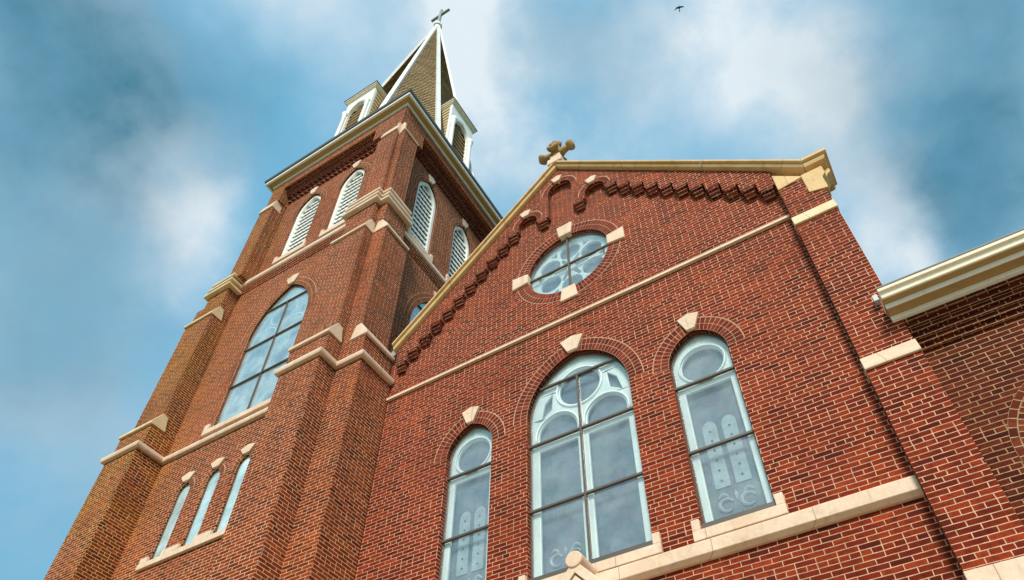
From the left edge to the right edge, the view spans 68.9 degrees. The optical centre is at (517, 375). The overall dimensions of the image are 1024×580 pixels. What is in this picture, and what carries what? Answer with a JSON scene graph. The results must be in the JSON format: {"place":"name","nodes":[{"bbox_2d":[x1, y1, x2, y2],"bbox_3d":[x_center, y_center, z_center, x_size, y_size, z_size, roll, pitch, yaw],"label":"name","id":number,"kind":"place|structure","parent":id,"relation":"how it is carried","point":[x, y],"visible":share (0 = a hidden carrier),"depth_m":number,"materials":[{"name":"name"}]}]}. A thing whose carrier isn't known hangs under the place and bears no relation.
{"place":"outdoors","nodes":[
{"label":"outdoors","id":0,"kind":"place"},
{"bbox_2d":[0,0,1023,579],"label":"sky","id":1,"kind":"structure","parent":0,"point":[141,141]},
{"bbox_2d":[354,139,1023,579],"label":"church","id":2,"kind":"structure","parent":0,"point":[660,371],"depth_m":10.43,"materials":[{"name":"red brick"}]},
{"bbox_2d":[439,426,491,579],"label":"window","id":3,"kind":"structure","parent":2,"relation":"in","point":[464,542],"depth_m":11.15,"materials":[{"name":"glass"}]},
{"bbox_2d":[530,232,607,293],"bbox_3d":[1.001,-2.014,13.807,1.670,1.670,0.240,-24,-51,21],"label":"round window","id":4,"kind":"structure","parent":2,"relation":"in","point":[573,261],"depth_m":13.95,"materials":[{"name":"glass"}]},
{"bbox_2d":[529,353,651,578],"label":"window","id":5,"kind":"structure","parent":2,"relation":"in","point":[588,494],"depth_m":10.41,"materials":[{"name":"glass"}]},
{"bbox_2d":[671,334,774,523],"bbox_3d":[2.573,0.549,9.656,0.860,3.210,0.178,-24,-51,21],"label":"window","id":6,"kind":"structure","parent":2,"relation":"in","point":[729,472],"depth_m":9.55,"materials":[{"name":"glass"}]},
{"bbox_2d":[872,228,1023,525],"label":"church wing","id":7,"kind":"structure","parent":2,"relation":"attached to","point":[961,315],"depth_m":8.18,"materials":[{"name":"red brick"}]},
{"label":"paving","id":8,"kind":"structure","parent":0,"visible":0},
{"bbox_2d":[44,8,502,579],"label":"bell tower","id":9,"kind":"structure","parent":8,"relation":"on","point":[248,446],"depth_m":15.94,"materials":[{"name":"brick"}]},
{"bbox_2d":[152,483,189,558],"bbox_3d":[-6.469,2.783,14.152,0.360,1.790,0.150,-24,-51,21],"label":"window","id":10,"kind":"structure","parent":9,"relation":"in","point":[168,529],"depth_m":14.14,"materials":[{"name":"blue glass"}]},
{"bbox_2d":[183,469,219,545],"bbox_3d":[-5.761,2.473,13.851,0.360,1.790,0.150,-24,-51,21],"label":"window","id":11,"kind":"structure","parent":9,"relation":"in","point":[197,521],"depth_m":13.83,"materials":[{"name":"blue glass"}]},
{"bbox_2d":[216,455,250,531],"bbox_3d":[-5.069,2.170,13.557,0.360,1.790,0.150,-24,-51,21],"label":"window","id":12,"kind":"structure","parent":9,"relation":"in","point":[237,482],"depth_m":13.54,"materials":[{"name":"blue glass"}]},
{"bbox_2d":[216,285,307,424],"bbox_3d":[-5.582,-0.686,17.070,1.840,4.450,0.179,-24,-51,21],"label":"window","id":13,"kind":"structure","parent":9,"relation":"in","point":[266,352],"depth_m":16.98,"materials":[{"name":"blue glass"}]},
{"bbox_2d":[281,195,320,255],"bbox_3d":[-6.119,-4.336,21.689,0.960,3.130,0.260,-24,-51,21],"label":"louvre window","id":14,"kind":"structure","parent":9,"relation":"in","point":[306,223],"depth_m":21.85,"materials":[{"name":"white paint"}]},
{"bbox_2d":[328,169,364,227],"bbox_3d":[-4.685,-4.964,21.080,0.920,3.130,0.260,-24,-51,21],"label":"louvre window","id":15,"kind":"structure","parent":9,"relation":"in","point":[352,194],"depth_m":21.34,"materials":[{"name":"white paint"}]},
{"bbox_2d":[409,303,426,323],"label":"window","id":16,"kind":"structure","parent":9,"relation":"in","point":[419,307],"depth_m":18.49,"materials":[{"name":"blue glass"}]},
{"bbox_2d":[410,181,435,252],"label":"louvre window","id":17,"kind":"structure","parent":9,"relation":"in","point":[421,211],"depth_m":21.42,"materials":[{"name":"white paint"}]},
{"bbox_2d":[448,226,468,278],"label":"louvre window","id":18,"kind":"structure","parent":9,"relation":"in","point":[457,254],"depth_m":22.85,"materials":[{"name":"white paint"}]}
]}

